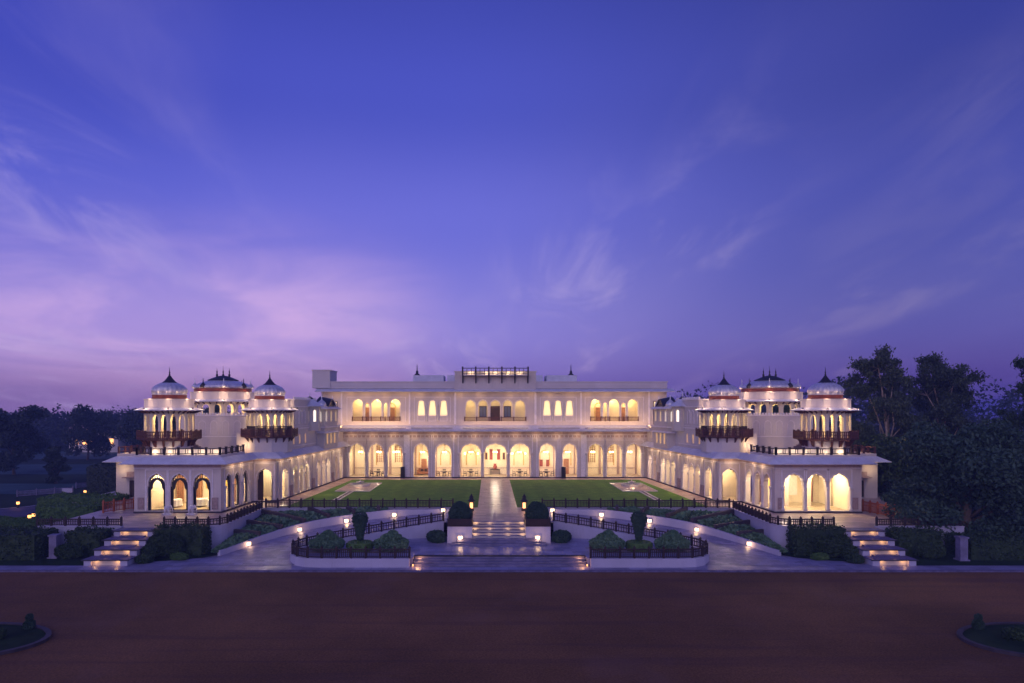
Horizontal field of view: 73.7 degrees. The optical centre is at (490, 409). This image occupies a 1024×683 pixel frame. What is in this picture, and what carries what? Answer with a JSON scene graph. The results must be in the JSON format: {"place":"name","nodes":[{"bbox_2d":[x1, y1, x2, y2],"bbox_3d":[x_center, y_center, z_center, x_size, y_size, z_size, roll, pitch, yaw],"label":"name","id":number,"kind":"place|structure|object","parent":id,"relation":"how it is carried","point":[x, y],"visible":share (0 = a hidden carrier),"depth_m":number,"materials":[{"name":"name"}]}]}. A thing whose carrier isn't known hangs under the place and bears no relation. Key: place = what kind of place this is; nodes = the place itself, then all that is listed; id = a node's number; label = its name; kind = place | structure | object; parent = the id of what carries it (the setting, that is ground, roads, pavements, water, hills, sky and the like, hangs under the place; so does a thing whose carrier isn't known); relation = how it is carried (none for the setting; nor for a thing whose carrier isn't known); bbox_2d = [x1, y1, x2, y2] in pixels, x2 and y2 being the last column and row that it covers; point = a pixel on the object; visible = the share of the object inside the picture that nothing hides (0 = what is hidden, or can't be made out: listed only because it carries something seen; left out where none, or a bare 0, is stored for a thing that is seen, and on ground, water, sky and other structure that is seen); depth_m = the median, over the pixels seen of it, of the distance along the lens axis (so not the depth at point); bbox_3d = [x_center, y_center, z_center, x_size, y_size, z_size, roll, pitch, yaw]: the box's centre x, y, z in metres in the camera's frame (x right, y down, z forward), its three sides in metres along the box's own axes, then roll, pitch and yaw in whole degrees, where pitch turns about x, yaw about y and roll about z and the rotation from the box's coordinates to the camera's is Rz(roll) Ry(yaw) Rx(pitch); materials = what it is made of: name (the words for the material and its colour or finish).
{"place":"outdoors","nodes":[
{"label":"outdoors","id":0,"kind":"place"},
{"bbox_2d":[0,506,35,517],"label":"road","id":1,"kind":"structure","parent":0,"point":[19,512],"depth_m":81.29,"materials":[{"name":"asphalt"}]},
{"bbox_2d":[0,451,126,493],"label":"field","id":2,"kind":"structure","parent":0,"point":[34,469],"depth_m":134.05,"materials":[{"name":"plant"}]},
{"bbox_2d":[0,405,52,474],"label":"broadleaf tree","id":3,"kind":"object","parent":2,"relation":"on","point":[19,430],"visible":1,"depth_m":126.58,"materials":[{"name":"green plant"}]},
{"bbox_2d":[41,445,71,483],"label":"conifer","id":4,"kind":"object","parent":2,"relation":"on","point":[55,461],"visible":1,"depth_m":111.16,"materials":[{"name":"green plant"}]},
{"bbox_2d":[68,425,131,451],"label":"distant house","id":5,"kind":"structure","parent":2,"relation":"on","point":[117,442],"depth_m":195.00,"materials":[{"name":"paint"}]},
{"bbox_2d":[53,476,908,527],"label":"terrace","id":6,"kind":"structure","parent":0,"point":[864,519],"depth_m":64.13,"materials":[{"name":"stone"}]},
{"bbox_2d":[36,491,129,505],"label":"hedge","id":7,"kind":"object","parent":6,"relation":"on","point":[80,497],"visible":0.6,"depth_m":74.58,"materials":[{"name":"green plant"}]},
{"bbox_2d":[102,497,133,512],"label":"fence","id":8,"kind":"object","parent":6,"relation":"on","point":[124,503],"visible":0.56,"depth_m":67.32,"materials":[{"name":"red wood"}]},
{"bbox_2d":[273,478,480,505],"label":"paving margin","id":9,"kind":"object","parent":6,"relation":"on","point":[307,494],"visible":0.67,"depth_m":94.13,"materials":[{"name":"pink stone"}]},
{"bbox_2d":[291,480,480,506],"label":"lawn","id":10,"kind":"structure","parent":6,"relation":"on","point":[460,490],"depth_m":81.70,"materials":[{"name":"green plant"}]},
{"bbox_2d":[333,480,381,499],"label":"fountain","id":11,"kind":"object","parent":10,"relation":"on","point":[350,488],"visible":0.98,"depth_m":86.57,"materials":[{"name":"white stone"}]},
{"bbox_2d":[103,366,890,512],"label":"palace","id":12,"kind":"structure","parent":6,"relation":"on","point":[271,442],"depth_m":81.45,"materials":[{"name":"paint"}]},
{"bbox_2d":[258,470,262,499],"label":"door leaf","id":13,"kind":"structure","parent":12,"relation":"in","point":[260,481],"depth_m":74.50,"materials":[{"name":"brown wood"}]},
{"bbox_2d":[490,406,499,419],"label":"door","id":14,"kind":"structure","parent":12,"relation":"in","point":[494,410],"depth_m":103.10,"materials":[{"name":"brown wood"}]},
{"bbox_2d":[543,401,550,420],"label":"window","id":15,"kind":"structure","parent":12,"relation":"in","point":[546,405],"depth_m":100.61,"materials":[{"name":"yellow"}]},
{"bbox_2d":[554,401,562,420],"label":"window","id":16,"kind":"structure","parent":12,"relation":"in","point":[558,405],"depth_m":100.61,"materials":[{"name":"yellow"}]},
{"bbox_2d":[510,480,703,506],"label":"lawn","id":17,"kind":"structure","parent":6,"relation":"on","point":[535,490],"depth_m":82.69,"materials":[{"name":"green plant"}]},
{"bbox_2d":[610,479,660,499],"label":"fountain","id":18,"kind":"object","parent":17,"relation":"on","point":[642,488],"visible":0.97,"depth_m":86.57,"materials":[{"name":"white stone"}]},
{"bbox_2d":[509,478,721,505],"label":"paving margin","id":19,"kind":"object","parent":6,"relation":"on","point":[688,495],"visible":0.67,"depth_m":94.13,"materials":[{"name":"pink stone"}]},
{"bbox_2d":[862,499,913,518],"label":"fence","id":20,"kind":"object","parent":6,"relation":"on","point":[877,506],"visible":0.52,"depth_m":65.40,"materials":[{"name":"red wood"}]},
{"bbox_2d":[478,478,517,512],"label":"path","id":21,"kind":"structure","parent":0,"point":[496,495],"depth_m":77.93,"materials":[{"name":"stone"}]},
{"bbox_2d":[0,572,1023,682],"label":"driveway","id":22,"kind":"structure","parent":0,"point":[503,627],"depth_m":38.17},
{"bbox_2d":[0,622,51,654],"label":"flower bed","id":23,"kind":"object","parent":22,"relation":"on","point":[18,638],"visible":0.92,"depth_m":36.06,"materials":[{"name":"green plant"}]},
{"bbox_2d":[22,613,35,629],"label":"topiary","id":24,"kind":"object","parent":23,"relation":"on","point":[29,623],"visible":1,"depth_m":37.37,"materials":[{"name":"green plant"}]},
{"bbox_2d":[0,570,1023,571],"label":"kerb","id":25,"kind":"structure","parent":22,"relation":"on","point":[511,570],"depth_m":50.92,"materials":[{"name":"stone"}]},
{"bbox_2d":[957,622,1023,657],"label":"flower bed","id":26,"kind":"object","parent":22,"relation":"on","point":[988,637],"visible":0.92,"depth_m":35.74,"materials":[{"name":"green plant"}]},
{"bbox_2d":[971,613,984,629],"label":"topiary","id":27,"kind":"object","parent":26,"relation":"on","point":[978,623],"visible":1,"depth_m":37.37,"materials":[{"name":"green plant"}]},
{"bbox_2d":[1001,626,1023,640],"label":"shrub","id":28,"kind":"object","parent":26,"relation":"on","point":[1012,633],"visible":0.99,"depth_m":35.57,"materials":[{"name":"green plant"}]},
{"bbox_2d":[0,566,1023,569],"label":"footpath","id":29,"kind":"structure","parent":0,"point":[514,568],"depth_m":51.62,"materials":[{"name":"grey stone"}]},
{"bbox_2d":[0,432,1023,565],"bbox_3d":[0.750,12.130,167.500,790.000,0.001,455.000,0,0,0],"label":"ground","id":30,"kind":"structure","parent":0,"point":[7,501],"depth_m":114.27,"materials":[{"name":"green plant"}]},
{"bbox_2d":[1,517,30,528],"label":"round bush","id":31,"kind":"object","parent":30,"relation":"on","point":[19,522],"visible":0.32,"depth_m":64.99,"materials":[{"name":"green plant"}]},
{"bbox_2d":[16,486,73,496],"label":"fence","id":32,"kind":"object","parent":30,"relation":"on","point":[43,491],"visible":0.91,"depth_m":97.18,"materials":[{"name":"stone"}]},
{"bbox_2d":[34,498,112,522],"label":"hedge","id":33,"kind":"object","parent":30,"relation":"on","point":[69,509],"visible":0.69,"depth_m":68.62,"materials":[{"name":"green plant"}]},
{"bbox_2d":[35,525,123,544],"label":"retaining wall","id":34,"kind":"structure","parent":30,"relation":"on","point":[62,529],"depth_m":58.00,"materials":[{"name":"paint"}]},
{"bbox_2d":[36,516,122,525],"bbox_3d":[-34.975,9.440,58.140,7.370,0.840,0.191,0,0,0],"label":"railing","id":35,"kind":"object","parent":34,"relation":"on","point":[80,521],"visible":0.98,"depth_m":58.10,"materials":[{"name":"black metal"}]},
{"bbox_2d":[57,404,120,459],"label":"broadleaf tree","id":36,"kind":"object","parent":30,"relation":"on","point":[81,416],"visible":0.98,"depth_m":163.61,"materials":[{"name":"green plant"}]},
{"bbox_2d":[85,462,115,492],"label":"hedge","id":37,"kind":"object","parent":30,"relation":"on","point":[101,477],"visible":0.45,"depth_m":100.12,"materials":[{"name":"plant"}]},
{"bbox_2d":[0,552,217,564],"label":"verge","id":38,"kind":"structure","parent":30,"relation":"on","point":[57,561],"depth_m":53.90,"materials":[{"name":"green plant"}]},
{"bbox_2d":[0,523,58,560],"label":"hedge","id":39,"kind":"object","parent":38,"relation":"on","point":[30,542],"visible":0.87,"depth_m":54.32,"materials":[{"name":"green plant"}]},
{"bbox_2d":[47,534,61,558],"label":"gate pillar","id":40,"kind":"structure","parent":38,"relation":"on","point":[54,540],"depth_m":55.00,"materials":[{"name":"stone"}]},
{"bbox_2d":[54,543,83,558],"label":"round bush","id":41,"kind":"object","parent":38,"relation":"on","point":[68,551],"visible":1,"depth_m":54.55,"materials":[{"name":"green plant"}]},
{"bbox_2d":[64,524,114,556],"bbox_3d":[-33.231,10.767,56.603,3.431,2.546,2.609,0,0,0],"label":"hedge","id":42,"kind":"object","parent":38,"relation":"on","point":[89,539],"visible":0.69,"depth_m":55.72,"materials":[{"name":"green plant"}]},
{"bbox_2d":[134,533,160,563],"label":"spreading shrub","id":43,"kind":"object","parent":38,"relation":"on","point":[149,552],"visible":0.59,"depth_m":54.20,"materials":[{"name":"green plant"}]},
{"bbox_2d":[151,533,184,557],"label":"round bush","id":44,"kind":"object","parent":38,"relation":"on","point":[167,544],"visible":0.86,"depth_m":55.01,"materials":[{"name":"green plant"}]},
{"bbox_2d":[169,552,188,560],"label":"shrub","id":45,"kind":"object","parent":38,"relation":"on","point":[179,556],"visible":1,"depth_m":54.38,"materials":[{"name":"green plant"}]},
{"bbox_2d":[152,521,211,555],"bbox_3d":[-25.589,10.641,56.816,4.638,2.797,2.468,0,0,0],"label":"hedge","id":46,"kind":"object","parent":38,"relation":"on","point":[196,537],"visible":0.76,"depth_m":56.02,"materials":[{"name":"green plant"}]},
{"bbox_2d":[81,528,154,565],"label":"terrace steps","id":47,"kind":"structure","parent":30,"relation":"on","point":[122,546],"depth_m":54.25,"materials":[{"name":"stone"}]},
{"bbox_2d":[111,408,157,450],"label":"broadleaf tree","id":48,"kind":"object","parent":30,"relation":"on","point":[129,426],"visible":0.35,"depth_m":154.93,"materials":[{"name":"green plant"}]},
{"bbox_2d":[128,417,175,450],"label":"broadleaf tree","id":49,"kind":"object","parent":30,"relation":"on","point":[165,425],"visible":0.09,"depth_m":115.16,"materials":[{"name":"green plant"}]},
{"bbox_2d":[92,555,291,565],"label":"forecourt","id":50,"kind":"structure","parent":30,"relation":"on","point":[167,562],"depth_m":53.35,"materials":[{"name":"grey stone"}]},
{"bbox_2d":[139,512,448,565],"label":"ramp","id":51,"kind":"structure","parent":50,"relation":"on","point":[275,551],"depth_m":57.31,"materials":[{"name":"stone"}]},
{"bbox_2d":[170,507,450,548],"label":"retaining wall","id":52,"kind":"structure","parent":30,"relation":"on","point":[221,533],"depth_m":62.48,"materials":[{"name":"paint"}]},
{"bbox_2d":[163,515,228,525],"bbox_3d":[-25.187,9.440,58.344,5.259,0.840,1.201,0,0,-16],"label":"railing","id":53,"kind":"object","parent":52,"relation":"on","point":[187,521],"visible":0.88,"depth_m":58.11,"materials":[{"name":"black metal"}]},
{"bbox_2d":[226,500,262,522],"bbox_3d":[-22.890,9.420,64.000,0.220,0.880,9.191,0,0,0],"label":"railing","id":54,"kind":"object","parent":52,"relation":"on","point":[250,508],"visible":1,"depth_m":63.86,"materials":[{"name":"black metal"}]},
{"bbox_2d":[265,498,453,507],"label":"railing","id":55,"kind":"object","parent":52,"relation":"on","point":[288,503],"visible":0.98,"depth_m":68.82,"materials":[{"name":"black metal"}]},
{"bbox_2d":[218,505,449,555],"bbox_3d":[-15.854,11.177,66.303,23.175,3.239,11.022,0,0,-33],"label":"planting bed","id":56,"kind":"object","parent":30,"relation":"on","point":[280,531],"visible":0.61,"depth_m":64.98,"materials":[{"name":"white paint"}]},
{"bbox_2d":[211,506,388,552],"bbox_3d":[-19.130,10.584,64.885,18.232,2.196,9.015,0,0,-45],"label":"ground cover","id":57,"kind":"object","parent":56,"relation":"on","point":[235,539],"visible":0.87,"depth_m":64.20,"materials":[{"name":"green plant"}]},
{"bbox_2d":[299,538,422,565],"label":"island paving","id":58,"kind":"structure","parent":30,"relation":"on","point":[414,544],"depth_m":54.32,"materials":[{"name":"grey stone"}]},
{"bbox_2d":[308,530,344,551],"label":"tiered bush","id":59,"kind":"object","parent":58,"relation":"on","point":[328,539],"visible":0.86,"depth_m":54.76,"materials":[{"name":"green plant"}]},
{"bbox_2d":[345,511,373,551],"bbox_3d":[-10.590,9.833,55.589,2.353,3.209,2.329,0,0,0],"label":"topiary","id":60,"kind":"object","parent":58,"relation":"on","point":[359,521],"visible":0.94,"depth_m":55.20,"materials":[{"name":"green plant"}]},
{"bbox_2d":[373,530,409,551],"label":"tiered bush","id":61,"kind":"object","parent":58,"relation":"on","point":[390,539],"visible":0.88,"depth_m":54.74,"materials":[{"name":"green plant"}]},
{"bbox_2d":[290,521,443,567],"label":"island wall","id":62,"kind":"structure","parent":30,"relation":"on","point":[416,531],"depth_m":51.97,"materials":[{"name":"white paint"}]},
{"bbox_2d":[291,510,443,557],"bbox_3d":[-9.981,10.153,56.636,11.826,2.295,9.363,0,0,0],"label":"railing","id":63,"kind":"object","parent":62,"relation":"on","point":[296,546],"visible":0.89,"depth_m":52.40,"materials":[{"name":"black metal"}]},
{"bbox_2d":[414,537,584,560],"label":"platform","id":64,"kind":"structure","parent":30,"relation":"on","point":[427,547],"depth_m":55.81,"materials":[{"name":"grey stone"}]},
{"bbox_2d":[426,529,445,542],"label":"bush","id":65,"kind":"object","parent":64,"relation":"on","point":[435,536],"visible":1,"depth_m":58.55,"materials":[{"name":"green plant"}]},
{"bbox_2d":[447,514,472,542],"bbox_3d":[-2.610,10.370,60.025,2.200,2.060,3.130,0,0,0],"label":"planter","id":66,"kind":"object","parent":64,"relation":"on","point":[457,527],"visible":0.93,"depth_m":58.50,"materials":[{"name":"white stone"}]},
{"bbox_2d":[448,501,472,518],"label":"round bush","id":67,"kind":"object","parent":66,"relation":"in","point":[460,510],"visible":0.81,"depth_m":59.19,"materials":[{"name":"green plant"}]},
{"bbox_2d":[451,521,547,545],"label":"stone steps","id":68,"kind":"structure","parent":64,"relation":"on","point":[498,533],"depth_m":58.66,"materials":[{"name":"stone"}]},
{"bbox_2d":[524,514,550,542],"bbox_3d":[4.110,10.370,60.025,2.200,2.060,3.130,0,0,0],"label":"planter","id":69,"kind":"object","parent":64,"relation":"on","point":[540,527],"visible":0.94,"depth_m":58.50,"materials":[{"name":"white stone"}]},
{"bbox_2d":[525,501,549,518],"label":"round bush","id":70,"kind":"object","parent":69,"relation":"in","point":[536,510],"visible":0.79,"depth_m":59.20,"materials":[{"name":"green plant"}]},
{"bbox_2d":[551,529,571,542],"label":"bush","id":71,"kind":"object","parent":64,"relation":"on","point":[561,536],"visible":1,"depth_m":58.51,"materials":[{"name":"green plant"}]},
{"bbox_2d":[412,555,587,565],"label":"stone steps","id":72,"kind":"structure","parent":30,"relation":"on","point":[499,560],"depth_m":53.03,"materials":[{"name":"grey stone"}]},
{"bbox_2d":[0,373,1023,449],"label":"wood","id":73,"kind":"object","parent":30,"relation":"on","point":[52,424],"visible":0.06,"depth_m":181.64,"materials":[{"name":"green plant"}]},
{"bbox_2d":[553,521,708,567],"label":"island wall","id":74,"kind":"structure","parent":30,"relation":"on","point":[581,531],"depth_m":51.97,"materials":[{"name":"white paint"}]},
{"bbox_2d":[553,510,707,557],"bbox_3d":[11.481,10.153,56.636,11.826,2.295,9.363,0,0,0],"label":"railing","id":75,"kind":"object","parent":74,"relation":"on","point":[703,547],"visible":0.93,"depth_m":52.25,"materials":[{"name":"black metal"}]},
{"bbox_2d":[574,538,700,565],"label":"island paving","id":76,"kind":"structure","parent":30,"relation":"on","point":[583,544],"depth_m":54.70,"materials":[{"name":"grey stone"}]},
{"bbox_2d":[588,529,625,551],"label":"tiered bush","id":77,"kind":"object","parent":76,"relation":"on","point":[609,539],"visible":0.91,"depth_m":54.76,"materials":[{"name":"green plant"}]},
{"bbox_2d":[625,511,652,551],"bbox_3d":[12.103,9.824,55.604,2.265,3.214,2.242,0,0,-23],"label":"topiary","id":78,"kind":"object","parent":76,"relation":"on","point":[638,520],"visible":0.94,"depth_m":55.20,"materials":[{"name":"green plant"}]},
{"bbox_2d":[654,529,690,551],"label":"tiered bush","id":79,"kind":"object","parent":76,"relation":"on","point":[672,539],"visible":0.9,"depth_m":54.79,"materials":[{"name":"green plant"}]},
{"bbox_2d":[548,505,780,555],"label":"retaining wall","id":80,"kind":"structure","parent":30,"relation":"on","point":[667,520],"depth_m":64.92,"materials":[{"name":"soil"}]},
{"bbox_2d":[607,506,787,552],"bbox_3d":[20.648,10.604,64.864,18.246,2.197,8.969,0,0,45],"label":"ground cover","id":81,"kind":"object","parent":80,"relation":"on","point":[760,538],"visible":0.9,"depth_m":64.32,"materials":[{"name":"green plant"}]},
{"bbox_2d":[547,507,824,550],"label":"retaining wall","id":82,"kind":"structure","parent":30,"relation":"on","point":[776,533],"depth_m":62.20,"materials":[{"name":"paint"}]},
{"bbox_2d":[541,498,729,507],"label":"railing","id":83,"kind":"object","parent":82,"relation":"on","point":[624,503],"visible":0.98,"depth_m":68.82,"materials":[{"name":"black metal"}]},
{"bbox_2d":[732,500,770,522],"bbox_3d":[24.390,9.420,64.000,0.220,0.880,9.191,0,0,0],"label":"railing","id":84,"kind":"object","parent":82,"relation":"on","point":[758,514],"visible":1,"depth_m":63.56,"materials":[{"name":"black metal"}]},
{"bbox_2d":[770,515,834,525],"bbox_3d":[26.687,9.440,58.344,5.259,0.840,1.201,0,0,16],"label":"railing","id":85,"kind":"object","parent":82,"relation":"on","point":[801,521],"visible":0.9,"depth_m":58.11,"materials":[{"name":"black metal"}]},
{"bbox_2d":[764,404,821,428],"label":"broadleaf tree","id":86,"kind":"object","parent":30,"relation":"on","point":[786,408],"visible":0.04,"depth_m":98.95,"materials":[{"name":"green plant"}]},
{"bbox_2d":[707,555,907,565],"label":"forecourt","id":87,"kind":"structure","parent":30,"relation":"on","point":[832,562],"depth_m":53.35,"materials":[{"name":"grey stone"}]},
{"bbox_2d":[549,512,860,565],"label":"ramp","id":88,"kind":"structure","parent":87,"relation":"on","point":[721,551],"depth_m":57.13,"materials":[{"name":"stone"}]},
{"bbox_2d":[844,528,918,565],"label":"terrace steps","id":89,"kind":"structure","parent":30,"relation":"on","point":[876,546],"depth_m":54.25,"materials":[{"name":"stone"}]},
{"bbox_2d":[837,343,929,482],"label":"tall airy tree","id":90,"kind":"object","parent":30,"relation":"on","point":[890,404],"visible":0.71,"depth_m":83.08,"materials":[{"name":"green plant"}]},
{"bbox_2d":[861,431,915,497],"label":"dark tree","id":91,"kind":"object","parent":30,"relation":"on","point":[895,469],"visible":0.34,"depth_m":78.00,"materials":[{"name":"green plant"}]},
{"bbox_2d":[781,552,1023,564],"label":"verge","id":92,"kind":"structure","parent":30,"relation":"on","point":[947,559],"depth_m":53.90,"materials":[{"name":"green plant"}]},
{"bbox_2d":[785,521,847,555],"bbox_3d":[27.085,10.641,56.858,4.688,2.805,2.544,0,0,0],"label":"hedge","id":93,"kind":"object","parent":92,"relation":"on","point":[801,537],"visible":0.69,"depth_m":56.02,"materials":[{"name":"green plant"}]},
{"bbox_2d":[810,552,828,559],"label":"shrub","id":94,"kind":"object","parent":92,"relation":"on","point":[819,556],"visible":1,"depth_m":54.38,"materials":[{"name":"green plant"}]},
{"bbox_2d":[813,533,846,557],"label":"round bush","id":95,"kind":"object","parent":92,"relation":"on","point":[831,544],"visible":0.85,"depth_m":55.00,"materials":[{"name":"green plant"}]},
{"bbox_2d":[839,535,864,563],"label":"spreading shrub","id":96,"kind":"object","parent":92,"relation":"on","point":[849,552],"visible":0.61,"depth_m":54.15,"materials":[{"name":"green plant"}]},
{"bbox_2d":[885,523,944,556],"bbox_3d":[35.139,10.779,56.546,4.279,2.588,2.639,0,0,0],"label":"hedge","id":97,"kind":"object","parent":92,"relation":"on","point":[910,538],"visible":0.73,"depth_m":55.72,"materials":[{"name":"green plant"}]},
{"bbox_2d":[953,536,969,560],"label":"gate pillar","id":98,"kind":"structure","parent":92,"relation":"on","point":[961,548],"depth_m":54.10,"materials":[{"name":"stone"}]},
{"bbox_2d":[942,529,1023,560],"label":"hedge","id":99,"kind":"object","parent":92,"relation":"on","point":[986,545],"visible":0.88,"depth_m":54.32,"materials":[{"name":"green plant"}]},
{"bbox_2d":[874,525,964,545],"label":"retaining wall","id":100,"kind":"structure","parent":30,"relation":"on","point":[960,529],"depth_m":58.00,"materials":[{"name":"paint"}]},
{"bbox_2d":[875,516,961,525],"bbox_3d":[36.475,9.440,58.140,7.370,0.840,0.191,0,0,0],"label":"railing","id":101,"kind":"object","parent":100,"relation":"on","point":[904,521],"visible":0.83,"depth_m":58.10,"materials":[{"name":"black metal"}]},
{"bbox_2d":[911,377,973,424],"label":"tall airy tree","id":102,"kind":"object","parent":30,"relation":"on","point":[920,404],"visible":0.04,"depth_m":92.62,"materials":[{"name":"green plant"}]},
{"bbox_2d":[899,351,992,434],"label":"tall airy tree","id":103,"kind":"object","parent":30,"relation":"on","point":[951,394],"visible":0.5,"depth_m":84.65,"materials":[{"name":"green plant"}]},
{"bbox_2d":[879,418,1023,533],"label":"round tree","id":104,"kind":"object","parent":30,"relation":"on","point":[962,474],"visible":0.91,"depth_m":58.77,"materials":[{"name":"green plant"}]},
{"bbox_2d":[994,355,1023,430],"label":"edge tree","id":105,"kind":"object","parent":30,"relation":"on","point":[1013,418],"visible":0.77,"depth_m":76.97,"materials":[{"name":"green plant"}]},
{"bbox_2d":[0,0,1023,430],"label":"sky","id":106,"kind":"structure","parent":0,"point":[686,194],"materials":[{"name":"blue"}]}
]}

